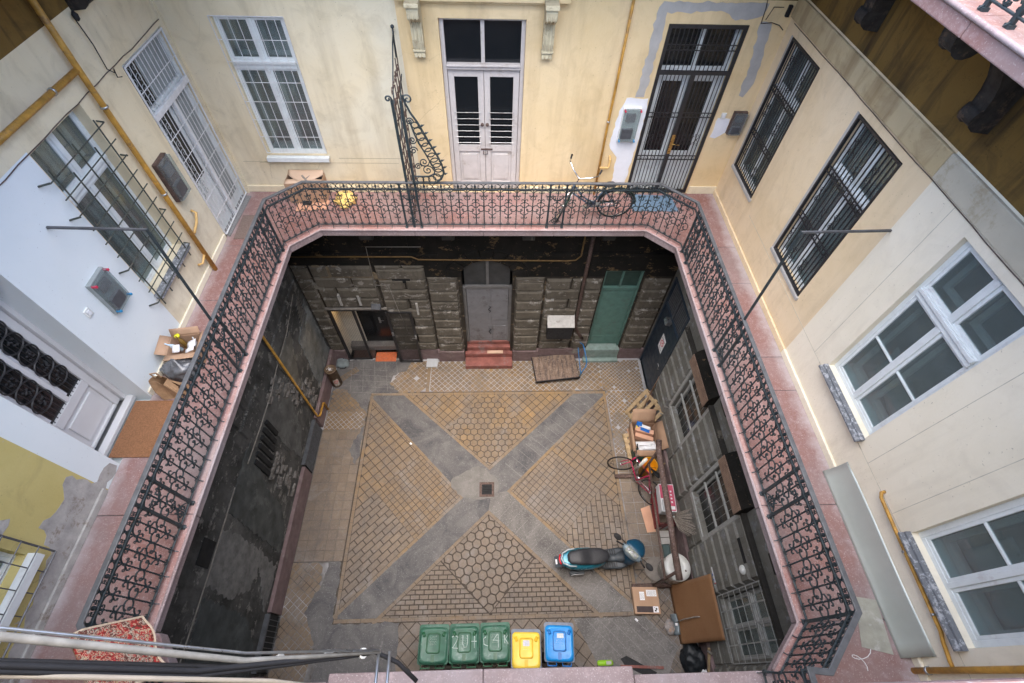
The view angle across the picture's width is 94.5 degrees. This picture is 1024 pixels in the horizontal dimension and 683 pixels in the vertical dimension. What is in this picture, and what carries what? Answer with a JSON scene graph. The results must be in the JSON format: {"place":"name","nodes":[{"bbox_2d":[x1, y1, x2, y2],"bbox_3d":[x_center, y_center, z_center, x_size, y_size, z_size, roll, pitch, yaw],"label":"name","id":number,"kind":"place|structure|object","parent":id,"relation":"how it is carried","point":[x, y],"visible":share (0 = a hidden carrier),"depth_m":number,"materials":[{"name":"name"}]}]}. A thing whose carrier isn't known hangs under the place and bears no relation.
{"place":"outdoors","nodes":[
{"label":"outdoors","id":0,"kind":"place"},
{"bbox_2d":[304,562,398,681],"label":"asphalt ground","id":1,"kind":"structure","parent":0,"point":[326,634],"depth_m":10.28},
{"bbox_2d":[327,365,392,411],"bbox_3d":[-4.322,1.286,13.900,1.830,0.002,1.730,0,55,-2],"label":"asphalt base","id":2,"kind":"object","parent":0,"point":[346,382],"visible":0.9,"depth_m":13.92,"materials":[{"name":"asphalt"}]},
{"bbox_2d":[337,498,489,618],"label":"asphalt path","id":3,"kind":"structure","parent":0,"point":[378,596],"depth_m":11.19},
{"bbox_2d":[264,332,698,682],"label":"ground","id":4,"kind":"structure","parent":0,"point":[309,671],"depth_m":11.77,"materials":[{"name":"tile"}]},
{"bbox_2d":[159,265,336,682],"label":"ground storey","id":5,"kind":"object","parent":4,"relation":"on","point":[241,605],"visible":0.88,"depth_m":9.74,"materials":[{"name":"black paint"}]},
{"bbox_2d":[179,487,234,662],"bbox_3d":[-5.078,3.846,7.947,0.022,0.053,2.800,0,55,-2],"label":"wall cable","id":6,"kind":"object","parent":5,"relation":"attached to","point":[208,572],"depth_m":7.93,"materials":[{"name":"plastic"}]},
{"bbox_2d":[247,295,292,463],"bbox_3d":[-5.171,0.633,10.262,0.042,0.382,4.084,0,55,-2],"label":"wall cable","id":7,"kind":"object","parent":5,"relation":"attached to","point":[272,388],"depth_m":10.11,"materials":[{"name":"black rubber"}]},
{"bbox_2d":[262,335,328,416],"bbox_3d":[-5.116,0.504,10.945,0.094,5.520,0.533,0,55,-2],"label":"gas pipe","id":8,"kind":"object","parent":5,"relation":"attached to","point":[288,374],"visible":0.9,"depth_m":11.13,"materials":[{"name":"metal"}]},
{"bbox_2d":[337,359,410,463],"bbox_3d":[-4.103,1.892,13.470,2.239,0.010,3.326,0,55,-2],"label":"asphalt apron","id":9,"kind":"object","parent":4,"relation":"on","point":[367,383],"visible":0.95,"depth_m":13.96,"materials":[{"name":"asphalt"}]},
{"bbox_2d":[336,356,349,368],"bbox_3d":[-5.104,0.630,14.237,0.424,0.174,0.392,0,55,-2],"label":"cloth bag","id":10,"kind":"object","parent":9,"relation":"on","point":[341,363],"visible":0.99,"depth_m":14.17,"materials":[{"name":"grey fabric"}]},
{"bbox_2d":[373,395,489,481],"bbox_3d":[-2.261,2.596,13.027,4.210,0.008,0.948,39,62,23],"label":"asphalt band","id":11,"kind":"object","parent":4,"relation":"on","point":[449,457],"visible":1,"depth_m":12.99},
{"bbox_2d":[451,466,498,499],"bbox_3d":[-0.960,3.664,12.307,1.263,0.010,0.900,0,55,-2],"label":"cement patch","id":12,"kind":"object","parent":4,"relation":"on","point":[465,484],"visible":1,"depth_m":12.30,"materials":[{"name":"concrete"}]},
{"bbox_2d":[479,482,493,496],"bbox_3d":[-0.649,3.814,12.206,0.380,0.016,0.380,0,55,-2],"label":"floor drain","id":13,"kind":"object","parent":12,"relation":"in","point":[486,489],"visible":1,"depth_m":12.20,"materials":[{"name":"black metal"}]},
{"bbox_2d":[288,236,678,362],"bbox_3d":[-0.653,-1.631,12.654,9.550,5.600,1.670,0,55,-2],"label":"ground storey","id":14,"kind":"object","parent":4,"relation":"on","point":[450,305],"visible":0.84,"depth_m":12.05,"materials":[{"name":"paint"}]},
{"bbox_2d":[327,310,422,361],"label":"gate","id":15,"kind":"structure","parent":14,"relation":"attached to","point":[355,328],"depth_m":13.17,"materials":[{"name":"metal"}]},
{"bbox_2d":[356,311,393,340],"bbox_3d":[-3.922,-0.632,13.695,0.980,2.140,0.113,0,55,-2],"label":"inner door","id":16,"kind":"structure","parent":14,"relation":"in","point":[375,325],"depth_m":13.94,"materials":[{"name":"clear glass"}]},
{"bbox_2d":[290,236,585,261],"bbox_3d":[-1.778,-2.236,10.518,6.857,1.277,0.033,0,55,-2],"label":"gas pipe","id":17,"kind":"object","parent":14,"relation":"attached to","point":[432,259],"visible":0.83,"depth_m":10.89,"materials":[{"name":"metal"}]},
{"bbox_2d":[19,192,919,682],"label":"gallery walkway","id":18,"kind":"structure","parent":14,"relation":"on","point":[85,570],"depth_m":6.43,"materials":[{"name":"pink stone"}]},
{"bbox_2d":[0,0,249,682],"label":"facade","id":19,"kind":"structure","parent":18,"relation":"on","point":[75,385],"depth_m":5.73,"materials":[{"name":"beige paint"}]},
{"bbox_2d":[0,534,56,657],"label":"window","id":20,"kind":"structure","parent":19,"relation":"in","point":[6,559],"depth_m":4.83,"materials":[{"name":"white paint"}]},
{"bbox_2d":[0,68,79,145],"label":"gas pipe","id":21,"kind":"object","parent":19,"relation":"attached to","point":[26,115],"visible":1,"depth_m":4.99,"materials":[{"name":"metal"}]},
{"bbox_2d":[0,299,135,455],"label":"panelled door","id":22,"kind":"structure","parent":19,"relation":"in","point":[38,375],"depth_m":5.67,"materials":[{"name":"white paint"}]},
{"bbox_2d":[0,19,158,185],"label":"wall cable","id":23,"kind":"object","parent":19,"relation":"attached to","point":[22,160],"depth_m":5.43,"materials":[{"name":"brown paint"}]},
{"bbox_2d":[85,267,132,313],"bbox_3d":[-5.067,-0.641,5.978,0.120,0.520,0.330,0,55,-2],"label":"meter box","id":24,"kind":"object","parent":19,"relation":"attached to","point":[106,289],"visible":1,"depth_m":5.92,"materials":[{"name":"white plastic"}]},
{"bbox_2d":[30,111,190,306],"bbox_3d":[-5.334,-1.646,6.237,0.598,2.390,1.321,0,55,-2],"label":"window","id":25,"kind":"structure","parent":19,"relation":"in","point":[78,181],"depth_m":6.12,"materials":[{"name":"white paint"}]},
{"bbox_2d":[28,0,217,270],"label":"gas pipe","id":26,"kind":"object","parent":19,"relation":"attached to","point":[57,38],"visible":0.94,"depth_m":5.98,"materials":[{"name":"metal"}]},
{"bbox_2d":[152,153,187,201],"bbox_3d":[-5.111,-2.464,7.140,0.136,0.640,0.330,0,55,-2],"label":"meter box","id":27,"kind":"object","parent":19,"relation":"attached to","point":[165,170],"visible":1,"depth_m":7.06,"materials":[{"name":"brown paint"}]},
{"bbox_2d":[122,28,243,230],"bbox_3d":[-5.264,-3.294,7.830,0.150,2.970,1.270,0,55,-2],"label":"glazed door","id":28,"kind":"structure","parent":19,"relation":"in","point":[171,100],"depth_m":7.59,"materials":[{"name":"white paint"}]},
{"bbox_2d":[65,0,1023,682],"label":"gallery","id":29,"kind":"object","parent":19,"relation":"attached to","point":[969,30],"visible":1,"depth_m":3.59,"materials":[{"name":"pink stone"}]},
{"bbox_2d":[71,10,122,77],"bbox_3d":[-5.090,-3.623,5.814,0.072,0.796,0.146,0,55,-2],"label":"dangling wire","id":30,"kind":"object","parent":29,"relation":"hanging from","point":[75,15],"visible":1,"depth_m":5.62,"materials":[{"name":"black rubber"}]},
{"bbox_2d":[0,626,417,682],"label":"cable bundle","id":31,"kind":"object","parent":29,"relation":"attached to","point":[280,659],"visible":0.99,"depth_m":2.27,"materials":[{"name":"rubber"}]},
{"bbox_2d":[0,674,303,682],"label":"service cable","id":32,"kind":"object","parent":31,"relation":"attached to","point":[108,677],"visible":1,"depth_m":2.20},
{"bbox_2d":[0,655,367,667],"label":"service cable","id":33,"kind":"object","parent":31,"relation":"attached to","point":[167,664],"visible":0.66,"depth_m":2.23,"materials":[{"name":"black rubber"}]},
{"bbox_2d":[977,0,1023,29],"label":"railing","id":34,"kind":"object","parent":29,"relation":"on","point":[1013,20],"visible":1,"depth_m":3.19,"materials":[{"name":"metal"}]},
{"bbox_2d":[108,400,173,457],"bbox_3d":[-5.038,1.181,6.460,0.530,0.020,0.840,0,55,-2],"label":"doormat","id":35,"kind":"object","parent":18,"relation":"on","point":[140,430],"visible":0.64,"depth_m":6.43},
{"bbox_2d":[148,372,188,399],"bbox_3d":[-4.832,0.607,6.628,0.357,0.452,0.257,0,55,-2],"label":"paper bag","id":36,"kind":"object","parent":18,"relation":"on","point":[164,388],"visible":0.86,"depth_m":6.61,"materials":[{"name":"brown paper"}]},
{"bbox_2d":[159,358,198,381],"bbox_3d":[-4.826,0.363,6.830,0.491,0.380,0.378,14,55,8],"label":"rubbish bag","id":37,"kind":"object","parent":18,"relation":"on","point":[173,369],"visible":0.7,"depth_m":6.73,"materials":[{"name":"grey plastic"}]},
{"bbox_2d":[154,326,208,363],"bbox_3d":[-4.827,0.123,6.987,0.600,0.404,0.520,-7,55,-7],"label":"cardboard box","id":38,"kind":"object","parent":18,"relation":"on","point":[181,343],"visible":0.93,"depth_m":6.96,"materials":[{"name":"cardboard"}]},
{"bbox_2d":[225,195,250,235],"bbox_3d":[-5.237,-2.410,9.014,0.201,0.012,1.197,1,55,-1],"label":"doorstep","id":39,"kind":"object","parent":18,"relation":"on","point":[241,210],"visible":0.79,"depth_m":9.02,"materials":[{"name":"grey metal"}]},
{"bbox_2d":[233,215,254,238],"bbox_3d":[-4.988,-2.138,8.830,0.240,0.012,0.650,0,55,-2],"label":"doormat","id":40,"kind":"object","parent":18,"relation":"on","point":[244,226],"visible":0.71,"depth_m":8.82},
{"bbox_2d":[284,170,329,202],"bbox_3d":[-3.964,-3.002,9.171,0.682,0.514,0.360,0,55,-2],"label":"cardboard box","id":41,"kind":"object","parent":18,"relation":"on","point":[294,177],"visible":0.77,"depth_m":9.05,"materials":[{"name":"brown cardboard"}]},
{"bbox_2d":[296,200,329,210],"bbox_3d":[-3.878,-2.687,9.201,0.620,0.096,0.315,-7,55,-7],"label":"flattened carton","id":42,"kind":"object","parent":18,"relation":"on","point":[300,207],"visible":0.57,"depth_m":9.19,"materials":[{"name":"cardboard"}]},
{"bbox_2d":[334,190,356,208],"bbox_3d":[-3.267,-2.799,9.241,0.474,0.201,0.456,0,55,-2],"label":"plastic bag","id":43,"kind":"object","parent":18,"relation":"on","point":[343,199],"visible":0.66,"depth_m":9.19,"materials":[{"name":"plastic"}]},
{"bbox_2d":[385,24,446,227],"bbox_3d":[-1.498,-3.448,8.015,0.827,3.040,1.099,0,55,-2],"label":"spiked partition","id":44,"kind":"object","parent":18,"relation":"on","point":[408,141],"visible":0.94,"depth_m":7.59,"materials":[{"name":"black metal"}]},
{"bbox_2d":[76,180,861,682],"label":"gallery railing","id":45,"kind":"object","parent":18,"relation":"on","point":[840,642],"visible":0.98,"depth_m":6.24,"materials":[{"name":"black metal"}]},
{"bbox_2d":[69,616,163,682],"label":"carpet","id":46,"kind":"object","parent":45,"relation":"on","point":[138,628],"visible":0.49,"depth_m":4.40,"materials":[{"name":"carpet"}]},
{"bbox_2d":[46,226,216,326],"bbox_3d":[-4.546,-0.784,5.851,1.149,1.604,0.170,7,55,3],"label":"clothes line bracket","id":47,"kind":"object","parent":45,"relation":"attached to","point":[159,247],"visible":1,"depth_m":5.29,"materials":[{"name":"black metal"}]},
{"bbox_2d":[739,229,891,326],"bbox_3d":[3.765,-0.777,6.063,1.100,1.673,0.105,-5,55,-5],"label":"clothes line bracket","id":48,"kind":"object","parent":45,"relation":"attached to","point":[790,250],"visible":1,"depth_m":5.45,"materials":[{"name":"metal"}]},
{"bbox_2d":[555,154,635,222],"bbox_3d":[1.532,-2.827,8.792,1.556,1.230,0.609,-11,56,-9],"label":"bicycle","id":49,"kind":"object","parent":18,"relation":"on","point":[600,197],"visible":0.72,"depth_m":8.82,"materials":[{"name":"black metal"}]},
{"bbox_2d":[630,194,678,211],"bbox_3d":[2.843,-2.797,9.545,0.930,0.010,0.530,0,55,-2],"label":"doormat","id":50,"kind":"object","parent":18,"relation":"on","point":[652,202],"visible":0.43,"depth_m":9.52,"materials":[{"name":"blue fabric"}]},
{"bbox_2d":[856,597,893,654],"bbox_3d":[4.060,3.177,5.334,0.330,0.004,0.529,11,55,6],"label":"cement patch","id":51,"kind":"object","parent":18,"relation":"on","point":[873,633],"visible":0.79,"depth_m":5.30,"materials":[{"name":"concrete"}]},
{"bbox_2d":[823,462,935,657],"bbox_3d":[4.273,2.492,5.620,0.147,0.340,2.090,0,55,-2],"label":"metal sheet","id":52,"kind":"object","parent":18,"relation":"on","point":[905,628],"visible":1,"depth_m":5.54,"materials":[{"name":"metal"}]},
{"bbox_2d":[154,0,797,193],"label":"facade","id":53,"kind":"structure","parent":14,"relation":"on","point":[509,90],"depth_m":7.90,"materials":[{"name":"beige paint"}]},
{"bbox_2d":[213,16,325,152],"bbox_3d":[-3.957,-4.317,8.034,1.050,2.270,0.395,0,55,-2],"label":"window","id":54,"kind":"structure","parent":53,"relation":"in","point":[242,21],"depth_m":7.99,"materials":[{"name":"white paint"}]},
{"bbox_2d":[438,18,525,188],"bbox_3d":[-0.487,-4.030,8.424,1.330,3.100,0.170,0,55,-2],"label":"door","id":55,"kind":"structure","parent":53,"relation":"in","point":[483,59],"depth_m":8.15,"materials":[{"name":"paint"}]},
{"bbox_2d":[593,0,634,194],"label":"gas pipe","id":56,"kind":"object","parent":53,"relation":"attached to","point":[620,66],"visible":0.99,"depth_m":7.87,"materials":[{"name":"metal"}]},
{"bbox_2d":[617,107,641,142],"bbox_3d":[2.102,-3.862,8.472,0.315,0.620,0.120,0,55,-2],"label":"meter box","id":57,"kind":"object","parent":53,"relation":"attached to","point":[629,123],"visible":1,"depth_m":8.45,"materials":[{"name":"white plastic"}]},
{"bbox_2d":[630,28,741,188],"bbox_3d":[2.974,-4.083,8.589,1.220,3.070,0.070,0,55,-2],"label":"glazed door","id":58,"kind":"structure","parent":53,"relation":"in","point":[673,29],"depth_m":8.35,"materials":[{"name":"white paint"}]},
{"bbox_2d":[725,111,747,134],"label":"meter box","id":59,"kind":"object","parent":53,"relation":"attached to","point":[736,122],"visible":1,"depth_m":8.48,"materials":[{"name":"brown paint"}]},
{"bbox_2d":[462,261,511,340],"bbox_3d":[-0.650,-1.038,12.668,1.270,3.450,0.120,0,55,-2],"label":"grey door","id":60,"kind":"structure","parent":14,"relation":"in","point":[487,283],"depth_m":12.58,"materials":[{"name":"paint"}]},
{"bbox_2d":[546,314,574,338],"bbox_3d":[1.325,-0.401,13.099,0.740,0.850,0.320,0,55,-2],"label":"wall box","id":61,"kind":"object","parent":14,"relation":"attached to","point":[560,326],"visible":1,"depth_m":12.86,"materials":[{"name":"white metal"}]},
{"bbox_2d":[575,236,595,338],"bbox_3d":[1.938,-1.396,11.906,0.382,4.522,0.108,4,55,1],"label":"downpipe","id":62,"kind":"object","parent":14,"relation":"attached to","point":[592,242],"visible":0.82,"depth_m":11.78,"materials":[{"name":"metal"}]},
{"bbox_2d":[586,271,644,345],"bbox_3d":[2.750,-0.748,13.182,0.980,3.690,0.110,0,55,-2],"label":"green door","id":63,"kind":"structure","parent":14,"relation":"in","point":[619,289],"depth_m":12.85,"materials":[{"name":"teal paint"}]},
{"bbox_2d":[348,362,681,673],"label":"paving joints","id":64,"kind":"object","parent":4,"relation":"on","point":[553,542],"visible":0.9,"depth_m":10.93,"materials":[{"name":"concrete"}]},
{"bbox_2d":[489,491,633,611],"bbox_3d":[0.983,5.044,11.388,4.405,0.006,0.678,37,61,22],"label":"concrete band","id":65,"kind":"object","parent":4,"relation":"on","point":[501,503],"visible":0.92,"depth_m":11.42,"materials":[{"name":"concrete"}]},
{"bbox_2d":[679,643,706,672],"bbox_3d":[3.857,6.767,10.027,0.541,0.372,0.690,0,55,-2],"label":"rubbish bag","id":66,"kind":"object","parent":4,"relation":"on","point":[692,658],"visible":0.76,"depth_m":9.97,"materials":[{"name":"black plastic"}]},
{"bbox_2d":[638,268,793,671],"bbox_3d":[4.613,2.676,9.753,1.325,5.600,9.500,0,55,-2],"label":"ground storey","id":67,"kind":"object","parent":4,"relation":"on","point":[705,476],"visible":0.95,"depth_m":9.76,"materials":[{"name":"grey stone"}]},
{"bbox_2d":[640,277,689,390],"bbox_3d":[4.050,0.014,12.785,0.119,3.680,1.340,0,55,-2],"label":"steel door","id":68,"kind":"structure","parent":67,"relation":"in","point":[662,340],"depth_m":12.56,"materials":[{"name":"blue paint"}]},
{"bbox_2d":[669,370,708,447],"bbox_3d":[4.255,1.533,11.028,0.375,2.010,1.200,0,55,-2],"label":"window","id":69,"kind":"structure","parent":67,"relation":"in","point":[690,410],"depth_m":11.21,"materials":[{"name":"grey paint"}]},
{"bbox_2d":[689,461,739,541],"bbox_3d":[4.310,3.293,9.777,0.375,2.010,1.160,0,55,-2],"label":"window","id":70,"kind":"structure","parent":67,"relation":"in","point":[714,500],"depth_m":9.93,"materials":[{"name":"grey paint"}]},
{"bbox_2d":[717,580,778,664],"bbox_3d":[4.409,5.063,8.483,0.473,1.870,1.150,0,55,-2],"label":"window","id":71,"kind":"structure","parent":67,"relation":"in","point":[759,623],"depth_m":8.54,"materials":[{"name":"grey paint"}]},
{"bbox_2d":[713,0,1023,680],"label":"facade","id":72,"kind":"structure","parent":67,"relation":"on","point":[900,345],"depth_m":5.28,"materials":[{"name":"beige paint"}]},
{"bbox_2d":[740,46,816,190],"bbox_3d":[4.490,-3.565,7.770,0.395,2.200,1.000,0,55,-2],"label":"window","id":73,"kind":"structure","parent":72,"relation":"in","point":[795,46],"depth_m":7.86,"materials":[{"name":"white paint"}]},
{"bbox_2d":[780,123,897,288],"bbox_3d":[4.547,-1.749,6.485,0.395,2.250,1.050,0,55,-2],"label":"window","id":74,"kind":"structure","parent":72,"relation":"in","point":[890,164],"depth_m":6.48,"materials":[{"name":"white paint"}]},
{"bbox_2d":[794,23,1023,285],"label":"wall cable","id":75,"kind":"object","parent":72,"relation":"attached to","point":[919,166],"depth_m":4.96,"materials":[{"name":"brown paint"}]},
{"bbox_2d":[879,490,954,666],"bbox_3d":[4.311,2.478,5.087,0.082,0.172,1.724,1,55,-1],"label":"gas pipe","id":76,"kind":"object","parent":72,"relation":"attached to","point":[932,613],"visible":0.93,"depth_m":4.99,"materials":[{"name":"metal"}]},
{"bbox_2d":[835,241,1023,434],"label":"window","id":77,"kind":"structure","parent":72,"relation":"in","point":[890,377],"depth_m":5.10,"materials":[{"name":"white paint"}]},
{"bbox_2d":[911,665,1023,674],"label":"gas pipe","id":78,"kind":"object","parent":72,"relation":"attached to","point":[1016,669],"visible":0.97,"depth_m":4.45,"materials":[{"name":"metal"}]},
{"bbox_2d":[918,496,1023,647],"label":"window","id":79,"kind":"structure","parent":72,"relation":"in","point":[998,566],"depth_m":4.62,"materials":[{"name":"white paint"}]},
{"bbox_2d":[268,360,695,681],"bbox_3d":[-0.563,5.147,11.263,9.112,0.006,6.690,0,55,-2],"label":"worn tile paving","id":80,"kind":"structure","parent":0,"point":[334,524],"depth_m":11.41,"materials":[{"name":"tile"}]},
{"bbox_2d":[324,364,342,387],"bbox_3d":[-5.118,1.005,13.597,0.320,0.780,0.322,-15,56,-12],"label":"ash bin","id":81,"kind":"object","parent":80,"relation":"on","point":[332,374],"visible":1,"depth_m":13.39,"materials":[{"name":"metal"}]},
{"bbox_2d":[417,624,449,668],"bbox_3d":[-1.567,6.302,9.758,0.600,1.072,0.748,0,55,-2],"label":"wheelie bin","id":82,"kind":"object","parent":80,"relation":"on","point":[433,645],"visible":0.99,"depth_m":9.36,"materials":[{"name":"green plastic"}]},
{"bbox_2d":[449,623,479,667],"bbox_3d":[-0.957,6.298,9.779,0.600,1.073,0.748,0,55,-2],"label":"wheelie bin","id":83,"kind":"object","parent":80,"relation":"on","point":[464,644],"visible":1,"depth_m":9.37,"materials":[{"name":"green plastic"}]},
{"bbox_2d":[465,340,511,368],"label":"door steps","id":84,"kind":"structure","parent":80,"relation":"on","point":[477,355],"depth_m":14.23,"materials":[{"name":"red stone"}]},
{"bbox_2d":[480,622,509,666],"bbox_3d":[-0.348,6.290,9.804,0.600,1.073,0.748,0,55,-2],"label":"wheelie bin","id":85,"kind":"object","parent":80,"relation":"on","point":[494,642],"visible":1,"depth_m":9.40,"materials":[{"name":"green plastic"}]},
{"bbox_2d":[511,629,541,667],"bbox_3d":[0.269,6.399,9.760,0.600,1.051,0.748,1,55,-1],"label":"wheelie bin","id":86,"kind":"object","parent":80,"relation":"on","point":[525,648],"visible":0.91,"depth_m":9.37,"materials":[{"name":"yellow plastic"}]},
{"bbox_2d":[542,622,574,666],"bbox_3d":[0.930,6.307,9.832,0.600,1.072,0.748,2,55,0],"label":"wheelie bin","id":87,"kind":"object","parent":80,"relation":"on","point":[559,642],"visible":1,"depth_m":9.43,"materials":[{"name":"blue plastic"}]},
{"bbox_2d":[531,342,586,382],"bbox_3d":[1.387,0.590,13.976,1.475,0.973,0.880,-6,55,-6],"label":"platform trolley","id":88,"kind":"object","parent":80,"relation":"on","point":[548,368],"visible":1,"depth_m":14.15,"materials":[{"name":"brown wood"}]},
{"bbox_2d":[554,533,652,575],"bbox_3d":[1.981,4.876,10.751,2.027,1.284,0.736,3,55,0],"label":"scooter","id":89,"kind":"object","parent":80,"relation":"on","point":[577,561],"visible":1,"depth_m":10.57,"materials":[{"name":"teal paint"}]},
{"bbox_2d":[607,444,659,504],"bbox_3d":[3.312,3.342,12.109,0.703,0.957,1.628,-39,64,-25],"label":"bicycle","id":90,"kind":"object","parent":80,"relation":"on","point":[639,481],"visible":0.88,"depth_m":12.11,"materials":[{"name":"red metal"}]},
{"bbox_2d":[622,433,656,461],"bbox_3d":[3.542,2.885,12.934,0.900,0.122,0.800,-3,55,-4],"label":"pallet","id":91,"kind":"object","parent":80,"relation":"on","point":[626,442],"visible":0.31,"depth_m":12.91,"materials":[{"name":"brown wood"}]},
{"bbox_2d":[628,409,668,456],"bbox_3d":[3.695,2.475,12.627,1.024,0.844,1.168,1,55,-1],"label":"cardboard box","id":92,"kind":"object","parent":91,"relation":"on","point":[645,431],"visible":0.88,"depth_m":12.66,"materials":[{"name":"cardboard"}]},
{"bbox_2d":[625,389,662,422],"bbox_3d":[3.682,1.947,13.130,0.122,1.000,0.800,-5,49,-41],"label":"pallet","id":93,"kind":"object","parent":80,"relation":"on","point":[641,405],"visible":0.62,"depth_m":13.03,"materials":[{"name":"brown wood"}]},
{"bbox_2d":[631,587,660,614],"bbox_3d":[3.038,5.889,10.766,0.580,0.134,0.540,1,55,-1],"label":"parcel","id":94,"kind":"object","parent":80,"relation":"on","point":[645,600],"visible":1,"depth_m":10.71,"materials":[{"name":"brown cardboard"}]},
{"bbox_2d":[638,457,657,476],"bbox_3d":[3.516,3.315,12.346,0.420,0.580,0.420,0,55,-2],"label":"bucket","id":95,"kind":"object","parent":80,"relation":"on","point":[654,464],"visible":0.65,"depth_m":12.26,"materials":[{"name":"orange plastic"}]},
{"bbox_2d":[614,439,682,587],"bbox_3d":[3.239,4.045,10.980,0.960,1.944,2.967,0,55,-2],"label":"carpet rack","id":96,"kind":"object","parent":80,"relation":"on","point":[677,572],"visible":0.96,"depth_m":10.43,"materials":[{"name":"metal"}]},
{"bbox_2d":[641,506,655,532],"bbox_3d":[3.416,4.446,11.878,0.246,0.007,0.641,-5,55,-5],"label":"cardboard sheet","id":97,"kind":"object","parent":80,"relation":"on","point":[647,517],"visible":1,"depth_m":11.87,"materials":[{"name":"cardboard"}]},
{"bbox_2d":[644,557,660,580],"bbox_3d":[3.399,5.380,11.205,0.540,0.022,0.540,0,55,-2],"label":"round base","id":98,"kind":"object","parent":80,"relation":"on","point":[653,575],"visible":0.61,"depth_m":11.19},
{"bbox_2d":[665,618,674,634],"bbox_3d":[3.503,6.325,10.486,0.264,0.099,0.289,35,61,21],"label":"stone lump","id":99,"kind":"object","parent":80,"relation":"on","point":[669,627],"visible":1,"depth_m":10.46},
{"bbox_2d":[657,553,690,584],"bbox_3d":[3.729,5.249,10.914,0.600,0.640,0.600,0,55,-2],"label":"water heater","id":100,"kind":"object","parent":80,"relation":"on","point":[684,564],"visible":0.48,"depth_m":10.69,"materials":[{"name":"white metal"}]},
{"bbox_2d":[665,509,696,535],"bbox_3d":[3.898,4.396,11.122,0.345,1.302,0.567,0,55,-2],"label":"besom","id":101,"kind":"object","parent":80,"relation":"on","point":[679,520],"visible":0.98,"depth_m":10.76,"materials":[{"name":"grey wood"}]},
{"bbox_2d":[670,614,699,634],"bbox_3d":[3.789,6.019,10.153,0.442,0.989,0.401,0,55,-2],"label":"long dustpan","id":102,"kind":"object","parent":80,"relation":"on","point":[674,619],"visible":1,"depth_m":10.42,"materials":[{"name":"grey metal"}]},
{"bbox_2d":[669,574,724,643],"bbox_3d":[3.871,5.686,10.025,0.375,1.622,1.170,0,55,-2],"label":"hardboard sheet","id":103,"kind":"object","parent":80,"relation":"on","point":[693,597],"visible":0.95,"depth_m":9.96,"materials":[{"name":"wood"}]},
{"bbox_2d":[489,393,602,492],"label":"concrete path","id":104,"kind":"structure","parent":0,"point":[505,474],"depth_m":13.03,"materials":[{"name":"grey concrete"}]},
{"bbox_2d":[572,616,677,674],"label":"concrete ground","id":105,"kind":"structure","parent":0,"point":[647,649],"depth_m":10.35,"materials":[{"name":"concrete"}]},
{"bbox_2d":[621,656,656,673],"bbox_3d":[2.682,6.934,10.075,0.777,0.020,0.183,22,57,14],"label":"rubber mat","id":106,"kind":"object","parent":105,"relation":"on","point":[626,660],"visible":0.82,"depth_m":10.09,"materials":[{"name":"rubber"}]},
{"bbox_2d":[650,489,675,529],"bbox_3d":[3.712,4.170,11.771,0.504,0.534,0.844,2,55,0],"label":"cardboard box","id":107,"kind":"object","parent":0,"point":[663,526],"visible":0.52,"depth_m":11.65,"materials":[{"name":"cardboard"}]},
{"bbox_2d":[655,484,676,514],"bbox_3d":[3.758,3.847,11.552,0.360,0.269,0.660,3,55,0],"label":"printed carton","id":108,"kind":"object","parent":107,"relation":"on","point":[660,501],"visible":0.67,"depth_m":11.46,"materials":[{"name":"cardboard"}]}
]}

